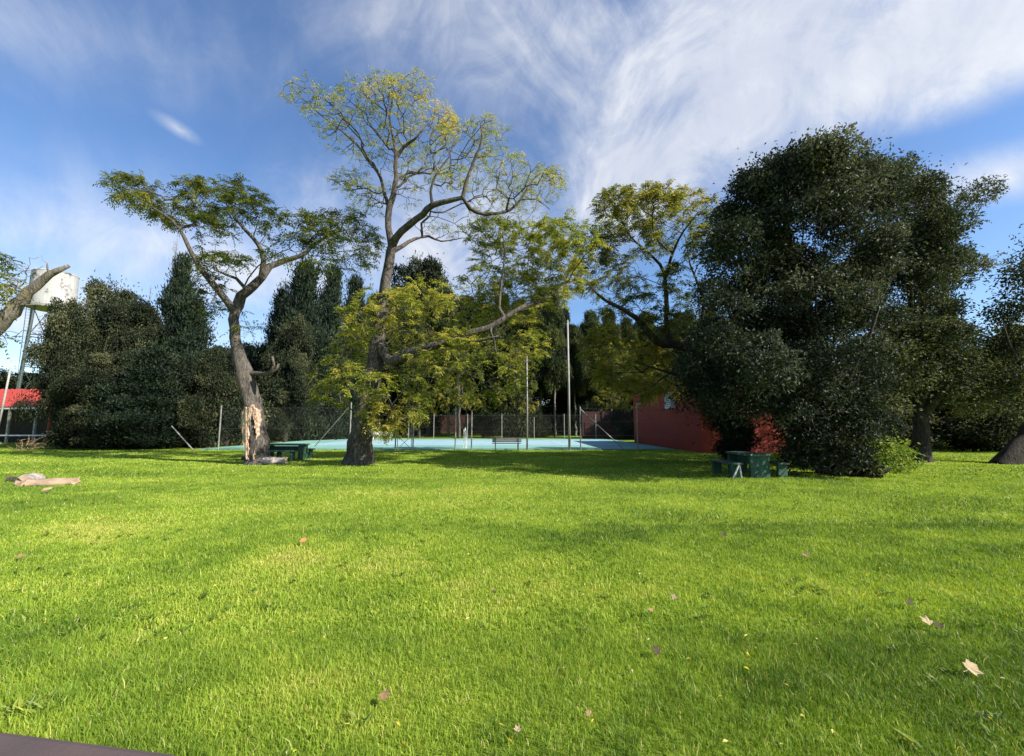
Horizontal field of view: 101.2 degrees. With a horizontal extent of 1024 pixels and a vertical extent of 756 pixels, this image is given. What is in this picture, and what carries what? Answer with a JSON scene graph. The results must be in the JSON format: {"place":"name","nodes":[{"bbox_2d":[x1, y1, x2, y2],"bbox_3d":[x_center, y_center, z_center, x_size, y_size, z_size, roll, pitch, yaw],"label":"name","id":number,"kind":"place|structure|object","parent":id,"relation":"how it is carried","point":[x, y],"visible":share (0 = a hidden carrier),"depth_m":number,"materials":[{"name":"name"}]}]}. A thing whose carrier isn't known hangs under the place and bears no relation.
{"place":"outdoors","nodes":[
{"label":"outdoors","id":0,"kind":"place"},
{"bbox_2d":[0,433,1023,755],"bbox_3d":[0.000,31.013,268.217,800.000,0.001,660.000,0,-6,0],"label":"ground","id":1,"kind":"structure","parent":0,"point":[472,715],"depth_m":3.62,"materials":[{"name":"green plant"}]},
{"bbox_2d":[0,358,13,443],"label":"leaning pole","id":2,"kind":"object","parent":1,"relation":"on","point":[6,388],"visible":0.95,"depth_m":32.07,"materials":[{"name":"metal"}]},
{"bbox_2d":[0,693,36,719],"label":"weed","id":3,"kind":"object","parent":1,"relation":"on","point":[19,700],"visible":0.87,"depth_m":2.20,"materials":[{"name":"green plant"}]},
{"bbox_2d":[0,366,38,388],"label":"broadleaf tree","id":4,"kind":"object","parent":1,"relation":"on","point":[12,380],"visible":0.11,"depth_m":57.87,"materials":[{"name":"green plant"}]},
{"bbox_2d":[0,389,55,442],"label":"shed","id":5,"kind":"structure","parent":1,"relation":"on","point":[10,431],"depth_m":35.90,"materials":[{"name":"red metal"}]},
{"bbox_2d":[14,473,45,485],"bbox_3d":[-12.059,2.559,10.529,0.422,0.334,0.632,4,-7,-30],"label":"log","id":6,"kind":"object","parent":1,"relation":"on","point":[20,480],"visible":0.61,"depth_m":10.35,"materials":[{"name":"beige wood"}]},
{"bbox_2d":[8,435,56,449],"bbox_3d":[-28.012,3.771,24.522,2.242,0.926,1.383,0,-6,0],"label":"brush heap","id":7,"kind":"object","parent":1,"relation":"on","point":[27,444],"visible":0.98,"depth_m":24.46,"materials":[{"name":"brown plant"}]},
{"bbox_2d":[11,687,56,713],"bbox_3d":[-2.526,1.714,2.223,0.082,0.069,0.196,0,-6,0],"label":"weed","id":8,"kind":"object","parent":1,"relation":"on","point":[49,696],"visible":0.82,"depth_m":2.26,"materials":[{"name":"green plant"}]},
{"bbox_2d":[0,253,69,359],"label":"broken tree","id":9,"kind":"object","parent":1,"relation":"on","point":[12,311],"visible":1,"depth_m":12.24,"materials":[{"name":"green plant"}]},
{"bbox_2d":[22,694,68,714],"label":"weed","id":10,"kind":"object","parent":1,"relation":"on","point":[34,710],"visible":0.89,"depth_m":2.20,"materials":[{"name":"green plant"}]},
{"bbox_2d":[16,268,79,388],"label":"water tower","id":11,"kind":"structure","parent":1,"relation":"on","point":[61,285],"depth_m":54.99,"materials":[{"name":"metal"}]},
{"bbox_2d":[24,477,81,486],"bbox_3d":[-11.384,2.599,10.408,1.004,0.242,0.305,2,-7,-18],"label":"log","id":12,"kind":"object","parent":1,"relation":"on","point":[53,481],"visible":0.68,"depth_m":10.34,"materials":[{"name":"brown wood"}]},
{"bbox_2d":[8,296,109,447],"bbox_3d":[-28.425,-0.400,27.432,4.674,10.019,5.136,2,-7,-17],"label":"broadleaf tree","id":13,"kind":"object","parent":1,"relation":"on","point":[68,336],"visible":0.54,"depth_m":26.12,"materials":[{"name":"green plant"}]},
{"bbox_2d":[33,406,105,449],"bbox_3d":[-26.709,2.988,25.973,3.234,3.300,3.207,-1,-6,12],"label":"shrub","id":14,"kind":"object","parent":1,"relation":"on","point":[61,440],"visible":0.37,"depth_m":25.18,"materials":[{"name":"green plant"}]},
{"bbox_2d":[0,732,174,755],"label":"ledge","id":15,"kind":"object","parent":1,"relation":"on","point":[16,745],"visible":1,"depth_m":1.85,"materials":[{"name":"grey concrete"}]},
{"bbox_2d":[45,348,133,449],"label":"broadleaf tree","id":16,"kind":"object","parent":1,"relation":"on","point":[69,395],"visible":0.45,"depth_m":24.48,"materials":[{"name":"green plant"}]},
{"bbox_2d":[45,270,143,445],"bbox_3d":[-28.483,-1.136,30.227,6.689,13.011,6.299,-2,-7,21],"label":"broadleaf tree","id":17,"kind":"object","parent":1,"relation":"on","point":[97,292],"visible":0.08,"depth_m":29.39,"materials":[{"name":"green plant"}]},
{"bbox_2d":[91,293,168,438],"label":"broadleaf tree","id":18,"kind":"object","parent":1,"relation":"on","point":[135,325],"visible":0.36,"depth_m":28.23,"materials":[{"name":"green plant"}]},
{"bbox_2d":[76,339,203,449],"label":"broadleaf tree","id":19,"kind":"object","parent":1,"relation":"on","point":[139,412],"visible":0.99,"depth_m":24.87,"materials":[{"name":"green plant"}]},
{"bbox_2d":[154,250,197,337],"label":"cypress tree","id":20,"kind":"object","parent":1,"relation":"on","point":[171,291],"visible":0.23,"depth_m":31.32,"materials":[{"name":"green plant"}]},
{"bbox_2d":[153,281,220,446],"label":"cypress tree","id":21,"kind":"object","parent":1,"relation":"on","point":[186,332],"visible":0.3,"depth_m":28.90,"materials":[{"name":"green plant"}]},
{"bbox_2d":[159,339,250,447],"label":"broadleaf tree","id":22,"kind":"object","parent":1,"relation":"on","point":[212,372],"visible":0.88,"depth_m":26.95,"materials":[{"name":"green plant"}]},
{"bbox_2d":[191,383,277,445],"bbox_3d":[-19.382,2.575,28.949,6.014,5.121,5.700,-4,-7,32],"label":"shrub","id":23,"kind":"object","parent":1,"relation":"on","point":[236,402],"visible":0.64,"depth_m":27.80,"materials":[{"name":"green plant"}]},
{"bbox_2d":[93,169,387,464],"bbox_3d":[-11.147,-2.821,16.780,12.846,12.661,4.727,0,-6,0],"label":"chinaberry tree","id":24,"kind":"object","parent":1,"relation":"on","point":[256,441],"visible":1,"depth_m":16.33,"materials":[{"name":"green plant"}]},
{"bbox_2d":[235,337,264,438],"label":"broadleaf tree","id":25,"kind":"object","parent":1,"relation":"on","point":[247,347],"visible":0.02,"depth_m":42.87,"materials":[{"name":"green plant"}]},
{"bbox_2d":[248,277,288,439],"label":"cypress tree","id":26,"kind":"object","parent":1,"relation":"on","point":[262,348],"visible":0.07,"depth_m":40.77,"materials":[{"name":"green plant"}]},
{"bbox_2d":[261,457,286,464],"bbox_3d":[-9.013,3.141,15.876,0.919,0.335,0.414,2,-6,-14],"label":"log","id":27,"kind":"object","parent":1,"relation":"on","point":[271,460],"visible":0.84,"depth_m":15.79,"materials":[{"name":"grey plant"}]},
{"bbox_2d":[255,313,323,442],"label":"broadleaf tree","id":28,"kind":"object","parent":1,"relation":"on","point":[288,386],"visible":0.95,"depth_m":33.97,"materials":[{"name":"green plant"}]},
{"bbox_2d":[270,443,314,460],"bbox_3d":[-9.717,3.176,18.061,1.750,0.695,1.740,0,-6,3],"label":"picnic table","id":29,"kind":"object","parent":1,"relation":"on","point":[303,450],"visible":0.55,"depth_m":18.03,"materials":[{"name":"green paint"}]},
{"bbox_2d":[254,249,342,440],"bbox_3d":[-19.545,-2.861,39.868,7.987,19.692,8.190,-3,-7,27],"label":"cypress tree","id":30,"kind":"object","parent":1,"relation":"on","point":[301,297],"visible":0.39,"depth_m":38.84,"materials":[{"name":"green plant"}]},
{"bbox_2d":[310,264,357,439],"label":"cypress tree","id":31,"kind":"object","parent":1,"relation":"on","point":[332,294],"visible":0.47,"depth_m":40.75,"materials":[{"name":"green plant"}]},
{"bbox_2d":[341,710,373,730],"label":"weed","id":32,"kind":"object","parent":1,"relation":"on","point":[369,716],"visible":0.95,"depth_m":2.11,"materials":[{"name":"green plant"}]},
{"bbox_2d":[328,272,386,438],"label":"cypress tree","id":33,"kind":"object","parent":1,"relation":"on","point":[355,285],"visible":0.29,"depth_m":43.11,"materials":[{"name":"green plant"}]},
{"bbox_2d":[362,290,396,399],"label":"evergreen tree","id":34,"kind":"object","parent":1,"relation":"on","point":[376,301],"visible":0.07,"depth_m":50.06,"materials":[{"name":"green plant"}]},
{"bbox_2d":[378,686,390,700],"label":"fallen leaf","id":35,"kind":"object","parent":1,"relation":"on","point":[384,695],"visible":1,"depth_m":2.25,"materials":[{"name":"brown plant"}]},
{"bbox_2d":[386,285,402,434],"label":"evergreen tree","id":36,"kind":"object","parent":1,"relation":"on","point":[391,389],"visible":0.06,"depth_m":55.27,"materials":[{"name":"green plant"}]},
{"bbox_2d":[381,303,437,436],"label":"evergreen tree","id":37,"kind":"object","parent":1,"relation":"on","point":[413,343],"visible":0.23,"depth_m":48.63,"materials":[{"name":"green plant"}]},
{"bbox_2d":[375,385,454,433],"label":"broadleaf tree","id":38,"kind":"object","parent":1,"relation":"on","point":[393,398],"visible":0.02,"depth_m":61.39,"materials":[{"name":"green plant"}]},
{"bbox_2d":[398,355,440,437],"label":"tree","id":39,"kind":"object","parent":1,"relation":"on","point":[433,411],"visible":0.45,"depth_m":45.57,"materials":[{"name":"green plant"}]},
{"bbox_2d":[401,402,439,436],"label":"shrub","id":40,"kind":"object","parent":1,"relation":"on","point":[431,419],"visible":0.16,"depth_m":50.85,"materials":[{"name":"green plant"}]},
{"bbox_2d":[171,402,683,449],"bbox_3d":[-2.895,2.851,24.683,33.986,2.830,0.562,0,-6,0],"label":"court fence","id":41,"kind":"object","parent":1,"relation":"on","point":[580,410],"visible":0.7,"depth_m":24.52,"materials":[{"name":"metal"}]},
{"bbox_2d":[397,417,411,449],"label":"court gate","id":42,"kind":"structure","parent":41,"relation":"attached to","point":[406,440],"depth_m":24.39,"materials":[{"name":"metal"}]},
{"bbox_2d":[414,288,443,435],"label":"evergreen tree","id":43,"kind":"object","parent":1,"relation":"on","point":[432,323],"visible":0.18,"depth_m":56.54,"materials":[{"name":"green plant"}]},
{"bbox_2d":[390,250,471,433],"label":"broadleaf tree","id":44,"kind":"object","parent":1,"relation":"on","point":[429,268],"visible":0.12,"depth_m":62.99,"materials":[{"name":"green plant"}]},
{"bbox_2d":[199,439,673,449],"bbox_3d":[-4.500,5.172,33.485,28.200,0.060,17.300,0,-6,0],"label":"tennis court","id":45,"kind":"object","parent":1,"relation":"on","point":[628,445],"visible":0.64,"depth_m":27.58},
{"bbox_2d":[310,440,616,444],"bbox_3d":[-3.500,5.155,33.638,22.300,0.001,9.200,0,-6,0],"label":"court surface","id":46,"kind":"object","parent":45,"relation":"on","point":[487,442],"visible":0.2,"depth_m":33.54,"materials":[{"name":"blue"}]},
{"bbox_2d":[373,414,600,438],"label":"court fence","id":47,"kind":"object","parent":46,"relation":"on","point":[498,428],"visible":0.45,"depth_m":42.59,"materials":[{"name":"metal"}]},
{"bbox_2d":[277,66,612,464],"bbox_3d":[-3.269,-5.049,16.915,14.124,17.456,6.167,0,-6,0],"label":"tall tree","id":48,"kind":"object","parent":1,"relation":"on","point":[364,420],"visible":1,"depth_m":16.18,"materials":[{"name":"green plant"}]},
{"bbox_2d":[426,304,468,436],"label":"evergreen tree","id":49,"kind":"object","parent":1,"relation":"on","point":[438,328],"visible":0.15,"depth_m":50.87,"materials":[{"name":"green plant"}]},
{"bbox_2d":[441,392,475,421],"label":"broadleaf tree","id":50,"kind":"object","parent":1,"relation":"on","point":[461,411],"visible":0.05,"depth_m":77.74,"materials":[{"name":"green plant"}]},
{"bbox_2d":[433,325,486,437],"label":"evergreen tree","id":51,"kind":"object","parent":1,"relation":"on","point":[459,405],"visible":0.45,"depth_m":45.16,"materials":[{"name":"green plant"}]},
{"bbox_2d":[456,294,475,433],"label":"evergreen tree","id":52,"kind":"object","parent":1,"relation":"on","point":[459,304],"visible":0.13,"depth_m":57.88,"materials":[{"name":"green plant"}]},
{"bbox_2d":[375,415,572,432],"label":"back wall","id":53,"kind":"structure","parent":1,"relation":"on","point":[452,425],"depth_m":73.43,"materials":[{"name":"red brick"}]},
{"bbox_2d":[462,404,490,414],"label":"broadleaf tree","id":54,"kind":"object","parent":1,"relation":"on","point":[473,409],"visible":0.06,"depth_m":75.02,"materials":[{"name":"green plant"}]},
{"bbox_2d":[466,409,498,436],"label":"shrub","id":55,"kind":"object","parent":1,"relation":"on","point":[478,420],"visible":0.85,"depth_m":48.13,"materials":[{"name":"green plant"}]},
{"bbox_2d":[461,300,509,436],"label":"evergreen tree","id":56,"kind":"object","parent":1,"relation":"on","point":[488,373],"visible":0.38,"depth_m":48.95,"materials":[{"name":"green plant"}]},
{"bbox_2d":[492,293,510,433],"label":"evergreen tree","id":57,"kind":"object","parent":1,"relation":"on","point":[501,326],"visible":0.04,"depth_m":55.92,"materials":[{"name":"green plant"}]},
{"bbox_2d":[492,438,520,450],"bbox_3d":[-0.300,3.782,23.905,1.650,0.767,0.596,0,-6,-2],"label":"bench","id":58,"kind":"object","parent":1,"relation":"on","point":[495,440],"visible":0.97,"depth_m":23.71,"materials":[{"name":"grey metal"}]},
{"bbox_2d":[470,380,551,419],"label":"broadleaf tree","id":59,"kind":"object","parent":1,"relation":"on","point":[494,411],"visible":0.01,"depth_m":58.27,"materials":[{"name":"green plant"}]},
{"bbox_2d":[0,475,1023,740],"bbox_3d":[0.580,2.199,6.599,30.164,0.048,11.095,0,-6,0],"label":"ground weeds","id":60,"kind":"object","parent":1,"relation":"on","point":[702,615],"visible":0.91,"depth_m":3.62,"materials":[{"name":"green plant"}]},
{"bbox_2d":[7,473,1023,753],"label":"leaf litter","id":61,"kind":"object","parent":1,"relation":"on","point":[565,667],"visible":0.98,"depth_m":2.83,"materials":[{"name":"brown plant"}]},
{"bbox_2d":[492,385,539,437],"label":"shrub","id":62,"kind":"object","parent":1,"relation":"on","point":[511,414],"visible":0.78,"depth_m":44.59,"materials":[{"name":"green plant"}]},
{"bbox_2d":[494,342,539,437],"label":"acacia tree","id":63,"kind":"object","parent":1,"relation":"on","point":[522,368],"visible":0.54,"depth_m":45.67,"materials":[{"name":"green plant"}]},
{"bbox_2d":[498,298,545,435],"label":"evergreen tree","id":64,"kind":"object","parent":1,"relation":"on","point":[523,327],"visible":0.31,"depth_m":51.59,"materials":[{"name":"green plant"}]},
{"bbox_2d":[525,356,528,450],"bbox_3d":[0.876,1.475,24.586,0.280,5.544,0.280,0,-6,0],"label":"light pole","id":65,"kind":"object","parent":1,"relation":"on","point":[526,360],"visible":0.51,"depth_m":24.52,"materials":[{"name":"metal"}]},
{"bbox_2d":[522,403,554,437],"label":"shrub","id":66,"kind":"object","parent":1,"relation":"on","point":[541,423],"visible":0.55,"depth_m":47.31,"materials":[{"name":"green plant"}]},
{"bbox_2d":[528,287,557,419],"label":"evergreen tree","id":67,"kind":"object","parent":1,"relation":"on","point":[542,390],"visible":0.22,"depth_m":56.65,"materials":[{"name":"green plant"}]},
{"bbox_2d":[536,391,558,422],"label":"broadleaf tree","id":68,"kind":"object","parent":1,"relation":"on","point":[547,408],"visible":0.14,"depth_m":75.87,"materials":[{"name":"green plant"}]},
{"bbox_2d":[536,283,573,436],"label":"evergreen tree","id":69,"kind":"object","parent":1,"relation":"on","point":[555,369],"visible":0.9,"depth_m":49.83,"materials":[{"name":"green plant"}]},
{"bbox_2d":[549,307,574,434],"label":"cypress tree","id":70,"kind":"object","parent":1,"relation":"on","point":[561,404],"visible":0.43,"depth_m":61.26,"materials":[{"name":"green plant"}]},
{"bbox_2d":[567,320,571,450],"bbox_3d":[3.281,0.385,24.404,0.280,7.671,0.280,0,-6,0],"label":"light pole","id":71,"kind":"object","parent":1,"relation":"on","point":[569,441],"visible":0.87,"depth_m":24.31,"materials":[{"name":"metal"}]},
{"bbox_2d":[546,324,596,435],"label":"evergreen tree","id":72,"kind":"object","parent":1,"relation":"on","point":[580,381],"visible":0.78,"depth_m":53.61,"materials":[{"name":"green plant"}]},
{"bbox_2d":[570,322,595,434],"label":"cypress tree","id":73,"kind":"object","parent":1,"relation":"on","point":[578,402],"visible":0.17,"depth_m":59.00,"materials":[{"name":"green plant"}]},
{"bbox_2d":[570,399,610,433],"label":"shrub","id":74,"kind":"object","parent":1,"relation":"on","point":[586,405],"visible":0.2,"depth_m":45.35,"materials":[{"name":"green plant"}]},
{"bbox_2d":[549,320,632,411],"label":"broadleaf tree","id":75,"kind":"object","parent":1,"relation":"on","point":[631,403],"visible":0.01,"depth_m":61.12,"materials":[{"name":"green plant"}]},
{"bbox_2d":[579,307,603,405],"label":"evergreen tree","id":76,"kind":"object","parent":1,"relation":"on","point":[590,320],"visible":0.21,"depth_m":56.93,"materials":[{"name":"green plant"}]},
{"bbox_2d":[581,411,633,438],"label":"fence","id":77,"kind":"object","parent":1,"relation":"on","point":[626,416],"depth_m":43.22,"materials":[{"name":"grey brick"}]},
{"bbox_2d":[589,306,628,410],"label":"evergreen tree","id":78,"kind":"object","parent":1,"relation":"on","point":[611,320],"visible":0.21,"depth_m":50.38,"materials":[{"name":"green plant"}]},
{"bbox_2d":[591,342,642,413],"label":"acacia tree","id":79,"kind":"object","parent":1,"relation":"on","point":[619,402],"visible":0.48,"depth_m":44.89,"materials":[{"name":"green plant"}]},
{"bbox_2d":[605,409,633,438],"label":"shrub","id":80,"kind":"object","parent":1,"relation":"on","point":[622,427],"visible":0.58,"depth_m":42.84,"materials":[{"name":"green plant"}]},
{"bbox_2d":[617,317,651,411],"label":"evergreen tree","id":81,"kind":"object","parent":1,"relation":"on","point":[625,325],"visible":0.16,"depth_m":54.94,"materials":[{"name":"green plant"}]},
{"bbox_2d":[634,308,657,394],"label":"evergreen tree","id":82,"kind":"object","parent":1,"relation":"on","point":[644,315],"visible":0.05,"depth_m":58.33,"materials":[{"name":"green plant"}]},
{"bbox_2d":[573,178,727,459],"bbox_3d":[6.401,-3.034,18.678,7.888,13.191,5.207,0,-6,0],"label":"locust tree","id":83,"kind":"object","parent":1,"relation":"on","point":[629,196],"visible":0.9,"depth_m":18.21,"materials":[{"name":"green plant"}]},
{"bbox_2d":[630,368,686,426],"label":"broadleaf tree","id":84,"kind":"object","parent":1,"relation":"on","point":[671,378],"depth_m":40.53,"materials":[{"name":"green plant"}]},
{"bbox_2d":[647,322,686,376],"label":"evergreen tree","id":85,"kind":"object","parent":1,"relation":"on","point":[658,336],"visible":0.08,"depth_m":51.90,"materials":[{"name":"green plant"}]},
{"bbox_2d":[673,313,697,354],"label":"evergreen tree","id":86,"kind":"object","parent":1,"relation":"on","point":[688,333],"visible":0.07,"depth_m":57.47,"materials":[{"name":"green plant"}]},
{"bbox_2d":[684,308,726,342],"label":"evergreen tree","id":87,"kind":"object","parent":1,"relation":"on","point":[714,315],"visible":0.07,"depth_m":50.13,"materials":[{"name":"green plant"}]},
{"bbox_2d":[709,451,789,477],"bbox_3d":[6.965,2.557,12.431,1.691,0.695,1.376,0,-6,-2],"label":"picnic table","id":88,"kind":"object","parent":1,"relation":"on","point":[758,463],"visible":0.86,"depth_m":11.89,"materials":[{"name":"green paint"}]},
{"bbox_2d":[654,121,944,477],"bbox_3d":[9.202,-2.898,14.425,7.971,12.625,11.237,-6,-8,42],"label":"privet tree","id":89,"kind":"object","parent":1,"relation":"on","point":[762,354],"visible":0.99,"depth_m":12.05,"materials":[{"name":"green plant"}]},
{"bbox_2d":[829,450,891,478],"bbox_3d":[10.094,2.645,12.497,1.588,1.129,1.712,5,-8,-40],"label":"shrub","id":90,"kind":"object","parent":1,"relation":"on","point":[869,472],"visible":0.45,"depth_m":11.99,"materials":[{"name":"green plant"}]},
{"bbox_2d":[862,427,930,473],"bbox_3d":[12.084,2.484,13.616,2.200,1.822,1.987,0,-6,0],"label":"shrub","id":91,"kind":"object","parent":1,"relation":"on","point":[905,450],"visible":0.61,"depth_m":13.17,"materials":[{"name":"green plant"}]},
{"bbox_2d":[840,357,956,444],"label":"broadleaf tree","id":92,"kind":"object","parent":1,"relation":"on","point":[929,398],"visible":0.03,"depth_m":27.56,"materials":[{"name":"green plant"}]},
{"bbox_2d":[853,404,959,450],"bbox_3d":[22.347,2.871,24.731,4.625,3.252,4.665,-1,-6,10],"label":"shrub","id":93,"kind":"object","parent":1,"relation":"on","point":[933,437],"visible":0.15,"depth_m":23.42,"materials":[{"name":"green plant"}]},
{"bbox_2d":[891,726,927,752],"bbox_3d":[1.871,1.685,1.974,0.108,0.071,0.087,-2,-7,17],"label":"weed","id":94,"kind":"object","parent":1,"relation":"on","point":[910,739],"visible":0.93,"depth_m":1.95,"materials":[{"name":"green plant"}]},
{"bbox_2d":[861,150,1021,461],"bbox_3d":[17.239,-3.468,18.160,10.332,14.184,5.452,4,-7,-30],"label":"forked tree","id":95,"kind":"object","parent":1,"relation":"on","point":[942,340],"visible":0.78,"depth_m":16.32,"materials":[{"name":"green plant"}]},
{"bbox_2d":[962,659,983,675],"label":"fallen leaf","id":96,"kind":"object","parent":1,"relation":"on","point":[972,667],"visible":1,"depth_m":2.49,"materials":[{"name":"beige plant"}]},
{"bbox_2d":[930,415,1018,450],"bbox_3d":[25.511,3.143,23.755,4.718,2.367,4.977,0,-6,0],"label":"shrub","id":97,"kind":"object","parent":1,"relation":"on","point":[962,429],"visible":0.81,"depth_m":22.96,"materials":[{"name":"green plant"}]},
{"bbox_2d":[935,359,1023,447],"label":"broadleaf tree","id":98,"kind":"object","parent":1,"relation":"on","point":[966,404],"visible":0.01,"depth_m":26.29,"materials":[{"name":"green plant"}]},
{"bbox_2d":[944,356,1023,450],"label":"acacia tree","id":99,"kind":"object","parent":1,"relation":"on","point":[973,403],"visible":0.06,"depth_m":24.17,"materials":[{"name":"green plant"}]},
{"bbox_2d":[945,404,1023,451],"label":"shrub","id":100,"kind":"object","parent":1,"relation":"on","point":[1000,443],"visible":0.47,"depth_m":22.41,"materials":[{"name":"green plant"}]},
{"bbox_2d":[958,224,1023,464],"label":"leaning tree","id":101,"kind":"object","parent":1,"relation":"on","point":[1011,452],"visible":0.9,"depth_m":16.12,"materials":[{"name":"green plant"}]},
{"bbox_2d":[981,317,1023,410],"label":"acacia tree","id":102,"kind":"object","parent":1,"relation":"on","point":[1021,324],"visible":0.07,"depth_m":25.15,"materials":[{"name":"green plant"}]},
{"bbox_2d":[0,0,1023,405],"label":"sky","id":103,"kind":"structure","parent":0,"point":[610,92],"materials":[{"name":"blue"}]},
{"bbox_2d":[631,385,804,452],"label":"red building","id":104,"kind":"structure","parent":0,"point":[701,438],"depth_m":25.11,"materials":[{"name":"metal"}]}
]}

